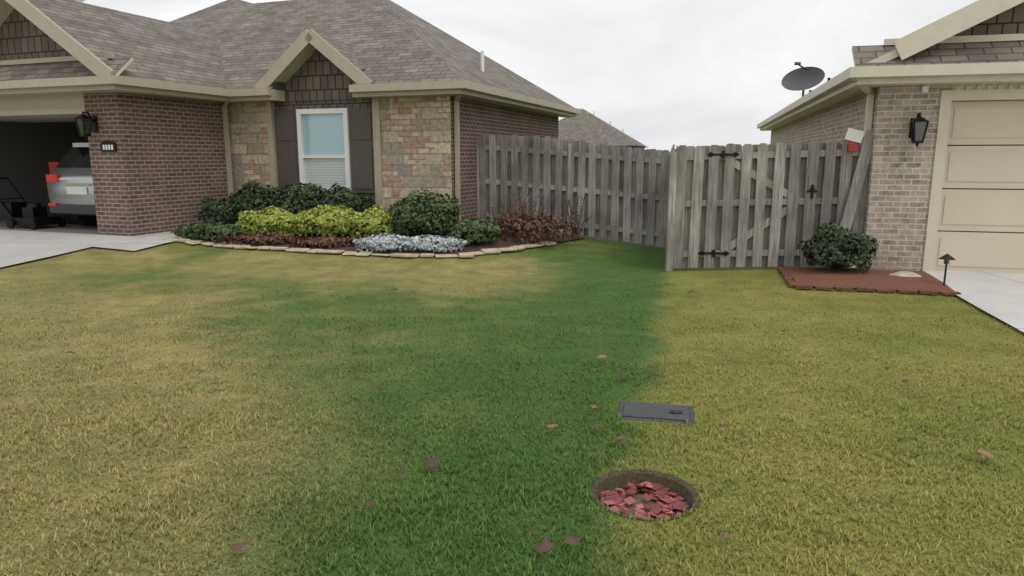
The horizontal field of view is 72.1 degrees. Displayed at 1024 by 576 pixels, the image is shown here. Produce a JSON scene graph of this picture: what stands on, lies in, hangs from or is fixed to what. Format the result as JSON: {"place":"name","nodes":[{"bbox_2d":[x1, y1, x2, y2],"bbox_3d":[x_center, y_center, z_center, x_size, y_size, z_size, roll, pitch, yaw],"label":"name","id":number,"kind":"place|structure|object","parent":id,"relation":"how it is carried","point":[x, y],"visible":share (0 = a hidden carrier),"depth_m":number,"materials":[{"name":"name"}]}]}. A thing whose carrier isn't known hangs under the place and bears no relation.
{"place":"outdoors","nodes":[
{"label":"outdoors","id":0,"kind":"place"},
{"bbox_2d":[0,230,137,266],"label":"driveway","id":1,"kind":"structure","parent":0,"point":[16,246],"depth_m":11.75,"materials":[{"name":"concrete"}]},
{"bbox_2d":[0,226,1023,575],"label":"lawn ground","id":2,"kind":"structure","parent":0,"point":[572,266],"depth_m":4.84,"materials":[{"name":"green plant"}]},
{"bbox_2d":[93,233,178,250],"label":"walk","id":3,"kind":"structure","parent":2,"relation":"on","point":[135,244],"depth_m":11.74,"materials":[{"name":"concrete"}]},
{"bbox_2d":[137,223,239,236],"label":"walk","id":4,"kind":"structure","parent":3,"relation":"on","point":[158,233],"depth_m":12.75,"materials":[{"name":"concrete"}]},
{"bbox_2d":[0,0,580,236],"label":"house","id":5,"kind":"structure","parent":2,"relation":"on","point":[166,156],"depth_m":13.44,"materials":[{"name":"brown brick"}]},
{"bbox_2d":[0,162,78,229],"bbox_3d":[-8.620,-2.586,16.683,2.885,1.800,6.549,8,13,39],"label":"lawn mower","id":6,"kind":"object","parent":5,"relation":"on","point":[32,216],"visible":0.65,"depth_m":14.12,"materials":[{"name":"black metal"}]},
{"bbox_2d":[46,143,96,225],"bbox_3d":[-7.600,-2.317,15.554,1.800,1.680,4.445,4,11,20],"label":"hatchback car","id":7,"kind":"object","parent":5,"relation":"on","point":[69,180],"visible":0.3,"depth_m":13.68,"materials":[{"name":"silver metal"}]},
{"bbox_2d":[207,0,251,7],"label":"house roof","id":8,"kind":"structure","parent":5,"relation":"attached to","point":[231,2],"depth_m":18.38,"materials":[{"name":"grey"}]},
{"bbox_2d":[0,0,483,101],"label":"house roof gables","id":9,"kind":"object","parent":5,"relation":"attached to","point":[141,47],"visible":0.49,"depth_m":13.22,"materials":[{"name":"grey"}]},
{"bbox_2d":[170,0,572,106],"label":"house roof","id":10,"kind":"structure","parent":5,"relation":"attached to","point":[389,41],"depth_m":15.36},
{"bbox_2d":[163,236,556,257],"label":"bed edging stones","id":11,"kind":"object","parent":2,"relation":"on","point":[368,253],"visible":1,"depth_m":11.21,"materials":[{"name":"beige stone"}]},
{"bbox_2d":[186,229,586,255],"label":"bed mulch","id":12,"kind":"object","parent":2,"relation":"on","point":[474,246],"visible":0.17,"depth_m":11.67,"materials":[{"name":"brown wood"}]},
{"bbox_2d":[170,222,206,238],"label":"ground cover","id":13,"kind":"object","parent":12,"relation":"on","point":[188,230],"visible":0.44,"depth_m":12.10,"materials":[{"name":"green plant"}]},
{"bbox_2d":[197,197,238,224],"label":"shrub","id":14,"kind":"object","parent":12,"relation":"on","point":[219,211],"visible":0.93,"depth_m":13.45,"materials":[{"name":"green plant"}]},
{"bbox_2d":[194,223,248,242],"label":"ground cover","id":15,"kind":"object","parent":12,"relation":"on","point":[215,231],"visible":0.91,"depth_m":11.84,"materials":[{"name":"green plant"}]},
{"bbox_2d":[225,180,281,222],"bbox_3d":[-5.100,-1.707,13.910,1.048,0.860,1.153,7,13,34],"label":"shrub","id":16,"kind":"object","parent":12,"relation":"on","point":[249,198],"visible":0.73,"depth_m":13.61,"materials":[{"name":"green plant"}]},
{"bbox_2d":[214,232,308,245],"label":"ground cover plant","id":17,"kind":"object","parent":12,"relation":"on","point":[264,238],"visible":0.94,"depth_m":11.55,"materials":[{"name":"brown plant"}]},
{"bbox_2d":[233,206,298,234],"bbox_3d":[-4.166,-1.169,12.341,1.327,0.527,1.091,0,10,0],"label":"shrub","id":18,"kind":"object","parent":12,"relation":"on","point":[276,221],"visible":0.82,"depth_m":12.00,"materials":[{"name":"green plant"}]},
{"bbox_2d":[272,182,329,213],"bbox_3d":[-3.971,-1.598,13.437,1.104,0.833,1.150,8,13,38],"label":"shrub","id":19,"kind":"object","parent":12,"relation":"on","point":[305,196],"visible":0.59,"depth_m":13.13,"materials":[{"name":"green plant"}]},
{"bbox_2d":[289,235,358,247],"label":"ground cover plant","id":20,"kind":"object","parent":12,"relation":"on","point":[321,242],"visible":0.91,"depth_m":11.35,"materials":[{"name":"brown plant"}]},
{"bbox_2d":[292,204,358,236],"bbox_3d":[-3.155,-1.179,12.226,1.462,0.552,1.143,0,10,0],"label":"shrub","id":21,"kind":"object","parent":12,"relation":"on","point":[329,223],"visible":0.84,"depth_m":11.92,"materials":[{"name":"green plant"}]},
{"bbox_2d":[315,182,373,212],"bbox_3d":[-3.176,-1.559,13.257,0.970,0.848,1.083,6,12,29],"label":"shrub","id":22,"kind":"object","parent":12,"relation":"on","point":[350,198],"visible":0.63,"depth_m":12.99,"materials":[{"name":"green plant"}]},
{"bbox_2d":[347,205,395,237],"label":"shrub","id":23,"kind":"object","parent":12,"relation":"on","point":[367,222],"visible":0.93,"depth_m":11.88,"materials":[{"name":"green plant"}]},
{"bbox_2d":[353,232,413,251],"bbox_3d":[-2.017,-0.741,11.218,1.027,0.299,0.638,0,10,0],"label":"dusty miller","id":24,"kind":"object","parent":12,"relation":"on","point":[385,242],"visible":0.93,"depth_m":11.06,"materials":[{"name":"white plant"}]},
{"bbox_2d":[387,187,461,234],"bbox_3d":[-1.496,-1.323,12.120,1.292,0.848,1.423,0,10,0],"label":"dark shrub","id":25,"kind":"object","parent":12,"relation":"on","point":[428,212],"visible":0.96,"depth_m":11.72,"materials":[{"name":"green plant"}]},
{"bbox_2d":[401,234,467,252],"bbox_3d":[-1.256,-0.716,11.197,1.108,0.279,0.638,0,10,0],"label":"dusty miller","id":26,"kind":"object","parent":12,"relation":"on","point":[437,243],"visible":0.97,"depth_m":11.03,"materials":[{"name":"white plant"}]},
{"bbox_2d":[439,217,501,244],"bbox_3d":[-0.666,-0.970,11.748,0.983,0.442,1.053,-7,13,-34],"label":"shrub","id":27,"kind":"object","parent":12,"relation":"on","point":[471,229],"visible":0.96,"depth_m":11.43,"materials":[{"name":"green plant"}]},
{"bbox_2d":[477,192,591,248],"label":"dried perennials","id":28,"kind":"object","parent":12,"relation":"on","point":[526,225],"visible":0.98,"depth_m":12.20,"materials":[{"name":"orange plant"}]},
{"bbox_2d":[61,272,993,552],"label":"fallen leaves","id":29,"kind":"object","parent":2,"relation":"on","point":[545,544],"visible":1,"depth_m":3.60,"materials":[{"name":"brown plant"}]},
{"bbox_2d":[477,135,669,246],"bbox_3d":[1.122,-1.835,13.632,3.960,2.240,0.120,4,11,20],"label":"fence","id":30,"kind":"object","parent":2,"relation":"on","point":[624,189],"visible":0.89,"depth_m":13.51,"materials":[{"name":"grey wood"}]},
{"bbox_2d":[589,469,700,520],"bbox_3d":[0.640,1.031,3.415,0.530,0.080,0.530,0,10,0],"label":"hole with leaves","id":31,"kind":"object","parent":2,"relation":"on","point":[653,494],"visible":0.87,"depth_m":3.49,"materials":[{"name":"red plant"}]},
{"bbox_2d":[617,401,695,424],"bbox_3d":[0.920,0.813,4.493,0.480,0.074,0.320,2,11,12],"label":"meter box lid","id":32,"kind":"object","parent":2,"relation":"on","point":[639,411],"visible":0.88,"depth_m":4.46,"materials":[{"name":"grey plastic"}]},
{"bbox_2d":[671,144,677,270],"bbox_3d":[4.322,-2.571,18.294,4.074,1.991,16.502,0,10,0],"label":"fence post","id":33,"kind":"object","parent":2,"relation":"on","point":[673,149],"visible":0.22,"depth_m":10.12,"materials":[{"name":"grey wood"}]},
{"bbox_2d":[665,129,872,270],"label":"fence gate","id":34,"kind":"structure","parent":2,"relation":"on","point":[745,208],"depth_m":10.01,"materials":[{"name":"grey wood"}]},
{"bbox_2d":[698,151,817,256],"bbox_3d":[3.485,-1.179,9.984,1.610,1.502,0.035,1,11,5],"label":"gate hardware","id":35,"kind":"object","parent":34,"relation":"attached to","point":[723,154],"visible":1,"depth_m":9.91,"materials":[{"name":"black metal"}]},
{"bbox_2d":[845,128,863,150],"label":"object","id":36,"kind":"object","parent":34,"relation":"attached to","point":[853,136],"visible":1,"depth_m":9.68,"materials":[{"name":"white"}]},
{"bbox_2d":[777,266,960,294],"bbox_3d":[4.526,-0.116,9.198,1.860,0.056,1.697,3,11,15],"label":"garden edging","id":37,"kind":"object","parent":2,"relation":"on","point":[787,276],"visible":1,"depth_m":8.47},
{"bbox_2d":[785,267,953,291],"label":"bed mulch","id":38,"kind":"object","parent":2,"relation":"on","point":[834,277],"visible":0.78,"depth_m":8.94,"materials":[{"name":"brown wood"}]},
{"bbox_2d":[796,222,878,274],"bbox_3d":[4.427,-0.566,9.489,0.970,0.666,0.927,0,10,0],"label":"shrub","id":39,"kind":"object","parent":38,"relation":"on","point":[832,246],"visible":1,"depth_m":9.27,"materials":[{"name":"green plant"}]},
{"bbox_2d":[889,271,920,276],"bbox_3d":[5.109,-0.143,9.182,0.499,0.148,0.352,0,10,0],"label":"bed rock","id":40,"kind":"object","parent":38,"relation":"on","point":[906,274],"visible":0.47,"depth_m":9.11,"materials":[{"name":"stone"}]},
{"bbox_2d":[938,254,955,284],"bbox_3d":[5.317,-0.199,8.634,0.190,0.445,0.185,0,10,0],"label":"path light","id":41,"kind":"object","parent":38,"relation":"on","point":[946,258],"visible":0.93,"depth_m":8.59,"materials":[{"name":"brown metal"}]},
{"bbox_2d":[757,0,1023,272],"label":"house","id":42,"kind":"structure","parent":2,"relation":"on","point":[946,174],"depth_m":9.44,"materials":[{"name":"white brick"}]},
{"bbox_2d":[781,62,824,96],"bbox_3d":[6.255,-4.409,15.163,0.818,0.825,0.558,3,11,15],"label":"satellite dish","id":43,"kind":"object","parent":42,"relation":"on","point":[802,78],"visible":0.93,"depth_m":15.23,"materials":[{"name":"grey metal"}]},
{"bbox_2d":[809,40,1023,101],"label":"house roof","id":44,"kind":"structure","parent":42,"relation":"attached to","point":[957,53],"depth_m":8.99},
{"bbox_2d":[82,0,977,151],"label":"sky","id":45,"kind":"structure","parent":0,"point":[664,73],"materials":[{"name":"white"}]},
{"bbox_2d":[925,270,1023,331],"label":"driveway","id":46,"kind":"structure","parent":0,"point":[1001,296],"depth_m":8.39,"materials":[{"name":"concrete"}]},
{"label":"ground","id":47,"kind":"structure","parent":0,"visible":0},
{"bbox_2d":[558,108,648,151],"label":"roof","id":48,"kind":"structure","parent":47,"relation":"on","point":[587,126],"depth_m":68.75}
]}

